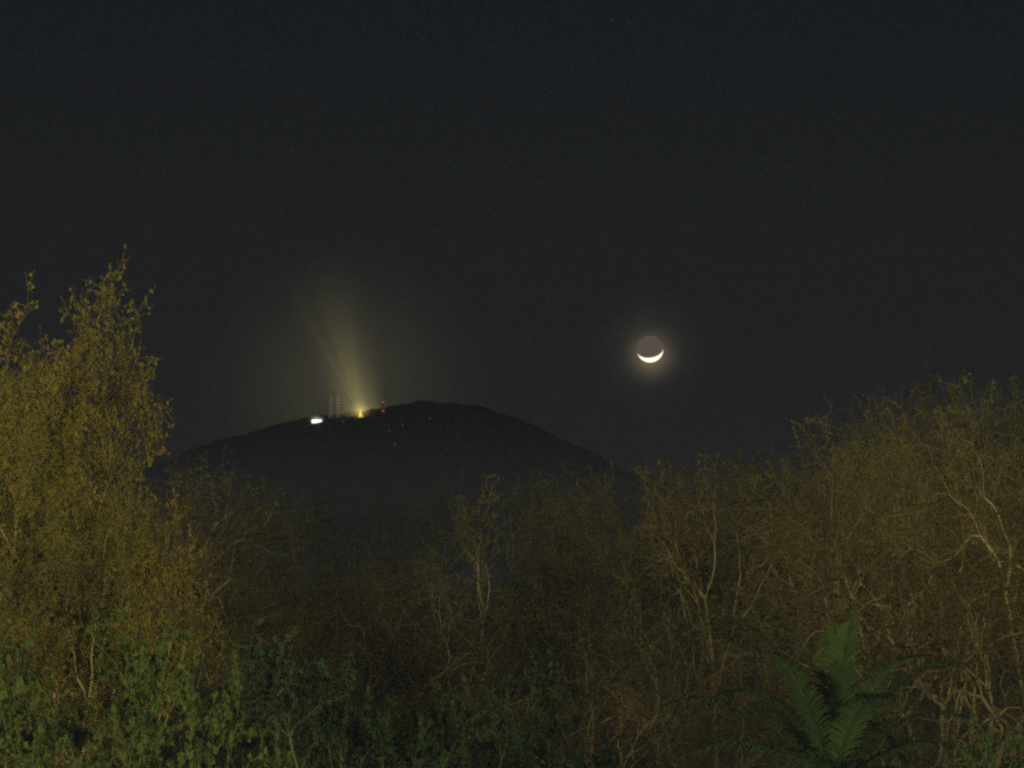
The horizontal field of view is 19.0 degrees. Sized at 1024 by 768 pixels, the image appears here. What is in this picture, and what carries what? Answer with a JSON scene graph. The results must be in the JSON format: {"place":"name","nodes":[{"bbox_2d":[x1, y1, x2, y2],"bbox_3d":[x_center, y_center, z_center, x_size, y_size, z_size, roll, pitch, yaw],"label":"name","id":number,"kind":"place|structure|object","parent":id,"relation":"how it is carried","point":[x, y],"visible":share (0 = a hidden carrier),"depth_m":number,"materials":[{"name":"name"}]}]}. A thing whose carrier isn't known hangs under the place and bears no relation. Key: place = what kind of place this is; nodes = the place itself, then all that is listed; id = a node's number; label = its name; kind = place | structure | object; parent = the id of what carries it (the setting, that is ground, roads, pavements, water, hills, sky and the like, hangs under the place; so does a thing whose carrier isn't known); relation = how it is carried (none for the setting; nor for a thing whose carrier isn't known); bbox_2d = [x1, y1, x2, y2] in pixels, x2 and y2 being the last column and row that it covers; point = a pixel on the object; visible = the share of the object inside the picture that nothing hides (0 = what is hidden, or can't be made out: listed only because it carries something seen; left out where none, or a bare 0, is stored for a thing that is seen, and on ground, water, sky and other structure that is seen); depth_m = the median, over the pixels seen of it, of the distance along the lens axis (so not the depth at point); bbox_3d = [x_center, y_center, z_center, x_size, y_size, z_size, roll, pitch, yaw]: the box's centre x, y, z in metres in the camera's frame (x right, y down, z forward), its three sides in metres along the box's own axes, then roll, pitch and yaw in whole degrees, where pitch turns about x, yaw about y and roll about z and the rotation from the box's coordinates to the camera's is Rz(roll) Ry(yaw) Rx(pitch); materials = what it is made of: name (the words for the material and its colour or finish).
{"place":"outdoors","nodes":[
{"label":"outdoors","id":0,"kind":"place"},
{"bbox_2d":[15,400,809,591],"bbox_3d":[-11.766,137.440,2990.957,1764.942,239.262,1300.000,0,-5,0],"label":"hill","id":1,"kind":"structure","parent":0,"point":[355,456],"depth_m":2686.24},
{"bbox_2d":[0,0,1023,557],"label":"sky","id":2,"kind":"structure","parent":0,"point":[687,175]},
{"bbox_2d":[1,542,1023,767],"bbox_3d":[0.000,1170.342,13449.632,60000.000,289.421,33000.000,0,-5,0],"label":"ground","id":3,"kind":"structure","parent":0,"point":[567,733],"depth_m":270.52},
{"bbox_2d":[0,526,127,767],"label":"tree","id":4,"kind":"object","parent":3,"relation":"on","point":[46,646],"visible":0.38,"depth_m":116.74,"materials":[{"name":"green plant"}]},
{"bbox_2d":[0,324,138,767],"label":"tree","id":5,"kind":"object","parent":3,"relation":"on","point":[37,481],"visible":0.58,"depth_m":129.76,"materials":[{"name":"yellow plant"}]},
{"bbox_2d":[0,406,186,767],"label":"tree","id":6,"kind":"object","parent":3,"relation":"on","point":[116,565],"visible":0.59,"depth_m":127.87,"materials":[{"name":"yellow plant"}]},
{"bbox_2d":[6,699,183,767],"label":"bush","id":7,"kind":"object","parent":3,"relation":"on","point":[129,761],"visible":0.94,"depth_m":99.33,"materials":[{"name":"green plant"}]},
{"bbox_2d":[0,270,196,724],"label":"tree","id":8,"kind":"object","parent":3,"relation":"on","point":[147,621],"visible":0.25,"depth_m":148.04,"materials":[{"name":"yellow plant"}]},
{"bbox_2d":[0,592,211,767],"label":"bush","id":9,"kind":"object","parent":3,"relation":"on","point":[156,663],"visible":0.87,"depth_m":111.18,"materials":[{"name":"green plant"}]},
{"bbox_2d":[0,245,236,765],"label":"tree","id":10,"kind":"object","parent":3,"relation":"on","point":[89,390],"visible":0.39,"depth_m":155.03,"materials":[{"name":"yellow plant"}]},
{"bbox_2d":[8,559,231,767],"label":"bare tree","id":11,"kind":"object","parent":3,"relation":"on","point":[175,560],"visible":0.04,"depth_m":178.77,"materials":[{"name":"brown plant"}]},
{"bbox_2d":[3,443,322,719],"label":"bare tree","id":12,"kind":"object","parent":3,"relation":"on","point":[195,526],"visible":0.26,"depth_m":232.76,"materials":[{"name":"brown plant"}]},
{"bbox_2d":[53,517,276,756],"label":"bare tree","id":13,"kind":"object","parent":3,"relation":"on","point":[212,597],"visible":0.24,"depth_m":200.32,"materials":[{"name":"brown plant"}]},
{"bbox_2d":[51,498,284,664],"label":"bare tree","id":14,"kind":"object","parent":3,"relation":"on","point":[218,562],"visible":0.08,"depth_m":254.46,"materials":[{"name":"brown plant"}]},
{"bbox_2d":[67,653,294,767],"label":"bush","id":15,"kind":"object","parent":3,"relation":"on","point":[191,720],"visible":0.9,"depth_m":101.01,"materials":[{"name":"green plant"}]},
{"bbox_2d":[105,644,262,766],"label":"bare tree","id":16,"kind":"object","parent":3,"relation":"on","point":[185,728],"visible":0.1,"depth_m":165.93,"materials":[{"name":"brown plant"}]},
{"bbox_2d":[62,464,325,734],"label":"bare tree","id":17,"kind":"object","parent":3,"relation":"on","point":[249,522],"visible":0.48,"depth_m":230.11,"materials":[{"name":"brown plant"}]},
{"bbox_2d":[129,470,317,663],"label":"bare tree","id":18,"kind":"object","parent":3,"relation":"on","point":[275,561],"visible":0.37,"depth_m":309.08,"materials":[{"name":"brown plant"}]},
{"bbox_2d":[153,656,300,767],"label":"bush","id":19,"kind":"object","parent":3,"relation":"on","point":[235,737],"visible":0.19,"depth_m":137.48,"materials":[{"name":"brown plant"}]},
{"bbox_2d":[132,518,333,695],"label":"bare tree","id":20,"kind":"object","parent":3,"relation":"on","point":[238,611],"visible":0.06,"depth_m":270.20,"materials":[{"name":"brown plant"}]},
{"bbox_2d":[146,516,332,716],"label":"bare tree","id":21,"kind":"object","parent":3,"relation":"on","point":[236,589],"visible":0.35,"depth_m":236.78,"materials":[{"name":"brown plant"}]},
{"bbox_2d":[191,469,312,606],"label":"bare tree","id":22,"kind":"object","parent":3,"relation":"on","point":[257,513],"visible":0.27,"depth_m":406.67,"materials":[{"name":"brown plant"}]},
{"bbox_2d":[125,591,380,765],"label":"bare tree","id":23,"kind":"object","parent":3,"relation":"on","point":[298,661],"visible":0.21,"depth_m":174.69,"materials":[{"name":"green plant"}]},
{"bbox_2d":[208,473,349,633],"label":"bare tree","id":24,"kind":"object","parent":3,"relation":"on","point":[313,537],"visible":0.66,"depth_m":331.55,"materials":[{"name":"brown plant"}]},
{"bbox_2d":[204,687,360,767],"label":"bush","id":25,"kind":"object","parent":3,"relation":"on","point":[266,737],"visible":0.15,"depth_m":159.65,"materials":[{"name":"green plant"}]},
{"bbox_2d":[187,556,386,733],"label":"bare tree","id":26,"kind":"object","parent":3,"relation":"on","point":[285,613],"visible":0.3,"depth_m":225.91,"materials":[{"name":"brown plant"}]},
{"bbox_2d":[190,617,449,767],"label":"bush","id":27,"kind":"object","parent":3,"relation":"on","point":[330,725],"visible":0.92,"depth_m":124.10,"materials":[{"name":"green plant"}]},
{"bbox_2d":[248,487,402,614],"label":"bare tree","id":28,"kind":"object","parent":3,"relation":"on","point":[329,518],"visible":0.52,"depth_m":396.13,"materials":[{"name":"brown plant"}]},
{"bbox_2d":[199,562,465,767],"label":"bare tree","id":29,"kind":"object","parent":3,"relation":"on","point":[269,609],"visible":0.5,"depth_m":190.42,"materials":[{"name":"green plant"}]},
{"bbox_2d":[259,584,441,767],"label":"bare tree","id":30,"kind":"object","parent":3,"relation":"on","point":[375,701],"visible":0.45,"depth_m":177.69,"materials":[{"name":"brown plant"}]},
{"bbox_2d":[278,534,444,767],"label":"bare tree","id":31,"kind":"object","parent":3,"relation":"on","point":[364,638],"visible":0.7,"depth_m":177.74,"materials":[{"name":"brown plant"}]},
{"bbox_2d":[288,490,441,615],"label":"bare tree","id":32,"kind":"object","parent":3,"relation":"on","point":[376,517],"visible":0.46,"depth_m":392.82,"materials":[{"name":"brown plant"}]},
{"bbox_2d":[293,491,475,629],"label":"bare tree","id":33,"kind":"object","parent":3,"relation":"on","point":[340,560],"visible":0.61,"depth_m":365.97,"materials":[{"name":"brown plant"}]},
{"bbox_2d":[325,540,454,670],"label":"bare tree","id":34,"kind":"object","parent":3,"relation":"on","point":[411,610],"visible":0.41,"depth_m":285.63,"materials":[{"name":"brown plant"}]},
{"bbox_2d":[356,469,521,730],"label":"bare tree","id":35,"kind":"object","parent":3,"relation":"on","point":[465,549],"visible":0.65,"depth_m":228.47,"materials":[{"name":"brown plant"}]},
{"bbox_2d":[347,651,531,767],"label":"bush","id":36,"kind":"object","parent":3,"relation":"on","point":[412,721],"visible":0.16,"depth_m":150.12,"materials":[{"name":"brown plant"}]},
{"bbox_2d":[375,461,511,640],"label":"bare tree","id":37,"kind":"object","parent":3,"relation":"on","point":[437,551],"visible":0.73,"depth_m":346.15,"materials":[{"name":"brown plant"}]},
{"bbox_2d":[307,551,598,767],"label":"bare tree","id":38,"kind":"object","parent":3,"relation":"on","point":[482,643],"visible":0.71,"depth_m":179.59,"materials":[{"name":"brown plant"}]},
{"bbox_2d":[353,459,573,641],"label":"bare tree","id":39,"kind":"object","parent":3,"relation":"on","point":[386,545],"visible":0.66,"depth_m":344.78,"materials":[{"name":"brown plant"}]},
{"bbox_2d":[397,549,531,658],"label":"bare tree","id":40,"kind":"object","parent":3,"relation":"on","point":[440,573],"visible":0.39,"depth_m":311.80,"materials":[{"name":"brown plant"}]},
{"bbox_2d":[383,644,571,767],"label":"bush","id":41,"kind":"object","parent":3,"relation":"on","point":[467,720],"visible":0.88,"depth_m":128.16,"materials":[{"name":"green plant"}]},
{"bbox_2d":[404,616,551,767],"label":"bare tree","id":42,"kind":"object","parent":3,"relation":"on","point":[462,660],"visible":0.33,"depth_m":191.58,"materials":[{"name":"brown plant"}]},
{"bbox_2d":[419,590,549,739],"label":"bare tree","id":43,"kind":"object","parent":3,"relation":"on","point":[474,659],"visible":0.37,"depth_m":225.12,"materials":[{"name":"brown plant"}]},
{"bbox_2d":[384,530,624,767],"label":"bare tree","id":44,"kind":"object","parent":3,"relation":"on","point":[567,578],"visible":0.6,"depth_m":201.09,"materials":[{"name":"brown plant"}]},
{"bbox_2d":[468,549,541,643],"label":"bare tree","id":45,"kind":"object","parent":3,"relation":"on","point":[494,584],"visible":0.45,"depth_m":334.77,"materials":[{"name":"brown plant"}]},
{"bbox_2d":[480,543,607,656],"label":"bare tree","id":46,"kind":"object","parent":3,"relation":"on","point":[515,572],"visible":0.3,"depth_m":315.42,"materials":[{"name":"brown plant"}]},
{"bbox_2d":[499,475,598,598],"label":"bare tree","id":47,"kind":"object","parent":3,"relation":"on","point":[560,513],"visible":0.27,"depth_m":436.30,"materials":[{"name":"brown plant"}]},
{"bbox_2d":[480,468,620,647],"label":"bare tree","id":48,"kind":"object","parent":3,"relation":"on","point":[514,528],"visible":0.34,"depth_m":341.63,"materials":[{"name":"brown plant"}]},
{"bbox_2d":[482,455,621,763],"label":"bare tree","id":49,"kind":"object","parent":3,"relation":"on","point":[559,511],"visible":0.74,"depth_m":203.59,"materials":[{"name":"brown plant"}]},
{"bbox_2d":[507,704,628,767],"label":"bush","id":50,"kind":"object","parent":3,"relation":"on","point":[542,748],"visible":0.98,"depth_m":127.69,"materials":[{"name":"green plant"}]},
{"bbox_2d":[493,565,664,763],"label":"bare tree","id":51,"kind":"object","parent":3,"relation":"on","point":[578,719],"visible":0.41,"depth_m":203.54,"materials":[{"name":"brown plant"}]},
{"bbox_2d":[452,664,736,767],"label":"bush","id":52,"kind":"object","parent":3,"relation":"on","point":[632,765],"visible":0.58,"depth_m":147.64,"materials":[{"name":"brown plant"}]},
{"bbox_2d":[534,470,666,606],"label":"bare tree","id":53,"kind":"object","parent":3,"relation":"on","point":[594,518],"visible":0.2,"depth_m":398.65,"materials":[{"name":"brown plant"}]},
{"bbox_2d":[508,459,698,691],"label":"bare tree","id":54,"kind":"object","parent":3,"relation":"on","point":[609,542],"visible":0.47,"depth_m":250.59,"materials":[{"name":"brown plant"}]},
{"bbox_2d":[503,605,742,767],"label":"bush","id":55,"kind":"object","parent":3,"relation":"on","point":[635,656],"visible":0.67,"depth_m":152.04,"materials":[{"name":"brown plant"}]},
{"bbox_2d":[523,613,770,767],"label":"bush","id":56,"kind":"object","parent":3,"relation":"on","point":[590,671],"visible":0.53,"depth_m":156.52,"materials":[{"name":"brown plant"}]},
{"bbox_2d":[540,486,773,668],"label":"bare tree","id":57,"kind":"object","parent":3,"relation":"on","point":[580,526],"visible":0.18,"depth_m":280.81,"materials":[{"name":"brown plant"}]},
{"bbox_2d":[491,531,836,767],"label":"bare tree","id":58,"kind":"object","parent":3,"relation":"on","point":[713,615],"visible":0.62,"depth_m":194.53,"materials":[{"name":"brown plant"}]},
{"bbox_2d":[552,508,795,767],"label":"bare tree","id":59,"kind":"object","parent":3,"relation":"on","point":[679,620],"visible":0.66,"depth_m":195.27,"materials":[{"name":"brown plant"}]},
{"bbox_2d":[596,456,758,697],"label":"bare tree","id":60,"kind":"object","parent":3,"relation":"on","point":[655,570],"visible":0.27,"depth_m":245.14,"materials":[{"name":"brown plant"}]},
{"bbox_2d":[559,475,804,704],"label":"bare tree","id":61,"kind":"object","parent":3,"relation":"on","point":[692,523],"visible":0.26,"depth_m":241.38,"materials":[{"name":"brown plant"}]},
{"bbox_2d":[612,495,804,699],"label":"bare tree","id":62,"kind":"object","parent":3,"relation":"on","point":[732,554],"visible":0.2,"depth_m":241.47,"materials":[{"name":"brown plant"}]},
{"bbox_2d":[602,444,821,767],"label":"bare tree","id":63,"kind":"object","parent":3,"relation":"on","point":[666,514],"visible":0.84,"depth_m":193.89,"materials":[{"name":"brown plant"}]},
{"bbox_2d":[609,445,816,660],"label":"bare tree","id":64,"kind":"object","parent":3,"relation":"on","point":[771,496],"visible":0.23,"depth_m":280.30,"materials":[{"name":"brown plant"}]},
{"bbox_2d":[661,562,781,713],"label":"bare tree","id":65,"kind":"object","parent":3,"relation":"on","point":[718,662],"visible":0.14,"depth_m":229.96,"materials":[{"name":"brown plant"}]},
{"bbox_2d":[597,634,900,767],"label":"bush","id":66,"kind":"object","parent":3,"relation":"on","point":[743,719],"visible":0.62,"depth_m":130.53,"materials":[{"name":"plant"}]},
{"bbox_2d":[688,449,873,673],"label":"bare tree","id":67,"kind":"object","parent":3,"relation":"on","point":[729,493],"visible":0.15,"depth_m":261.77,"materials":[{"name":"brown plant"}]},
{"bbox_2d":[667,468,897,653],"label":"bare tree","id":68,"kind":"object","parent":3,"relation":"on","point":[737,528],"visible":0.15,"depth_m":289.76,"materials":[{"name":"brown plant"}]},
{"bbox_2d":[684,460,881,713],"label":"bare tree","id":69,"kind":"object","parent":3,"relation":"on","point":[789,571],"visible":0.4,"depth_m":226.00,"materials":[{"name":"brown plant"}]},
{"bbox_2d":[677,433,903,647],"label":"bare tree","id":70,"kind":"object","parent":3,"relation":"on","point":[744,455],"visible":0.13,"depth_m":293.84,"materials":[{"name":"brown plant"}]},
{"bbox_2d":[694,486,912,678],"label":"bare tree","id":71,"kind":"object","parent":3,"relation":"on","point":[791,565],"visible":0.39,"depth_m":219.62,"materials":[{"name":"brown plant"}]},
{"bbox_2d":[644,610,996,767],"bbox_3d":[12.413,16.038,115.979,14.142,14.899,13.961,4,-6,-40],"label":"fern","id":72,"kind":"object","parent":3,"relation":"on","point":[843,739],"visible":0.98,"depth_m":116.05,"materials":[{"name":"green plant"}]},
{"bbox_2d":[672,446,982,647],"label":"bare tree","id":73,"kind":"object","parent":3,"relation":"on","point":[759,500],"visible":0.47,"depth_m":234.58,"materials":[{"name":"brown plant"}]},
{"bbox_2d":[710,632,969,767],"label":"bush","id":74,"kind":"object","parent":3,"relation":"on","point":[929,728],"visible":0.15,"depth_m":148.62,"materials":[{"name":"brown plant"}]},
{"bbox_2d":[722,405,967,763],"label":"bare tree","id":75,"kind":"object","parent":3,"relation":"on","point":[794,566],"visible":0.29,"depth_m":184.30,"materials":[{"name":"brown plant"}]},
{"bbox_2d":[706,398,990,639],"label":"bare tree","id":76,"kind":"object","parent":3,"relation":"on","point":[833,502],"visible":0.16,"depth_m":242.88,"materials":[{"name":"brown plant"}]},
{"bbox_2d":[752,455,955,639],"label":"bare tree","id":77,"kind":"object","parent":3,"relation":"on","point":[826,496],"visible":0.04,"depth_m":285.45,"materials":[{"name":"brown plant"}]},
{"bbox_2d":[705,555,1023,767],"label":"bare tree","id":78,"kind":"object","parent":3,"relation":"on","point":[947,642],"visible":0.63,"depth_m":143.72,"materials":[{"name":"brown plant"}]},
{"bbox_2d":[727,621,1001,767],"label":"bush","id":79,"kind":"object","parent":3,"relation":"on","point":[893,675],"visible":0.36,"depth_m":141.86,"materials":[{"name":"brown plant"}]},
{"bbox_2d":[714,464,1023,765],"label":"bare tree","id":80,"kind":"object","parent":3,"relation":"on","point":[847,548],"visible":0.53,"depth_m":167.78,"materials":[{"name":"brown plant"}]},
{"bbox_2d":[784,412,975,601],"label":"bare tree","id":81,"kind":"object","parent":3,"relation":"on","point":[830,441],"visible":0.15,"depth_m":318.76,"materials":[{"name":"brown plant"}]},
{"bbox_2d":[745,388,1023,696],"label":"bare tree","id":82,"kind":"object","parent":3,"relation":"on","point":[939,512],"visible":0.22,"depth_m":229.26,"materials":[{"name":"brown plant"}]},
{"bbox_2d":[769,495,1023,767],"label":"bare tree","id":83,"kind":"object","parent":3,"relation":"on","point":[982,623],"visible":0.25,"depth_m":173.92,"materials":[{"name":"brown plant"}]},
{"bbox_2d":[784,371,1012,767],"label":"bare tree","id":84,"kind":"object","parent":3,"relation":"on","point":[856,472],"visible":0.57,"depth_m":170.69,"materials":[{"name":"brown plant"}]},
{"bbox_2d":[785,479,1023,767],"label":"bare tree","id":85,"kind":"object","parent":3,"relation":"on","point":[977,645],"visible":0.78,"depth_m":141.80,"materials":[{"name":"brown plant"}]},
{"bbox_2d":[817,390,1023,656],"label":"bare tree","id":86,"kind":"object","parent":3,"relation":"on","point":[858,438],"visible":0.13,"depth_m":259.18,"materials":[{"name":"brown plant"}]},
{"bbox_2d":[831,392,1023,635],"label":"bare tree","id":87,"kind":"object","parent":3,"relation":"on","point":[1017,407],"visible":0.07,"depth_m":279.64,"materials":[{"name":"brown plant"}]},
{"bbox_2d":[842,396,1023,601],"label":"bare tree","id":88,"kind":"object","parent":3,"relation":"on","point":[930,448],"visible":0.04,"depth_m":279.23,"materials":[{"name":"brown plant"}]},
{"bbox_2d":[852,444,1023,663],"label":"bare tree","id":89,"kind":"object","parent":3,"relation":"on","point":[999,492],"visible":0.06,"depth_m":248.80,"materials":[{"name":"brown plant"}]},
{"bbox_2d":[863,647,1014,767],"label":"bush","id":90,"kind":"object","parent":3,"relation":"on","point":[950,701],"visible":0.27,"depth_m":150.79,"materials":[{"name":"plant"}]},
{"bbox_2d":[858,373,1023,698],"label":"bare tree","id":91,"kind":"object","parent":3,"relation":"on","point":[958,501],"visible":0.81,"depth_m":160.05,"materials":[{"name":"brown plant"}]},
{"bbox_2d":[859,442,1023,627],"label":"bare tree","id":92,"kind":"object","parent":3,"relation":"on","point":[1002,487],"visible":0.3,"depth_m":214.36,"materials":[{"name":"brown plant"}]},
{"bbox_2d":[860,374,1023,636],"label":"bare tree","id":93,"kind":"object","parent":3,"relation":"on","point":[944,455],"visible":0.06,"depth_m":272.40,"materials":[{"name":"brown plant"}]},
{"bbox_2d":[862,374,1023,534],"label":"bare tree","id":94,"kind":"object","parent":3,"relation":"on","point":[1011,406],"visible":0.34,"depth_m":257.07,"materials":[{"name":"brown plant"}]},
{"bbox_2d":[872,344,1023,652],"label":"bare tree","id":95,"kind":"object","parent":3,"relation":"on","point":[931,384],"visible":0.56,"depth_m":252.33,"materials":[{"name":"brown plant"}]},
{"bbox_2d":[906,611,1023,767],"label":"bush","id":96,"kind":"object","parent":3,"relation":"on","point":[997,701],"visible":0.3,"depth_m":153.05,"materials":[{"name":"plant"}]},
{"bbox_2d":[916,447,1023,724],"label":"bare tree","id":97,"kind":"object","parent":3,"relation":"on","point":[1015,611],"visible":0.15,"depth_m":202.99,"materials":[{"name":"brown plant"}]},
{"bbox_2d":[932,708,1023,767],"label":"bush","id":98,"kind":"object","parent":3,"relation":"on","point":[989,758],"visible":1,"depth_m":110.14,"materials":[{"name":"green plant"}]},
{"bbox_2d":[969,528,1023,683],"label":"bare tree","id":99,"kind":"object","parent":3,"relation":"on","point":[1019,590],"visible":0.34,"depth_m":162.19,"materials":[{"name":"brown plant"}]},
{"bbox_2d":[637,336,662,361],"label":"moon","id":100,"kind":"object","parent":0,"point":[649,348],"visible":1,"depth_m":29908.01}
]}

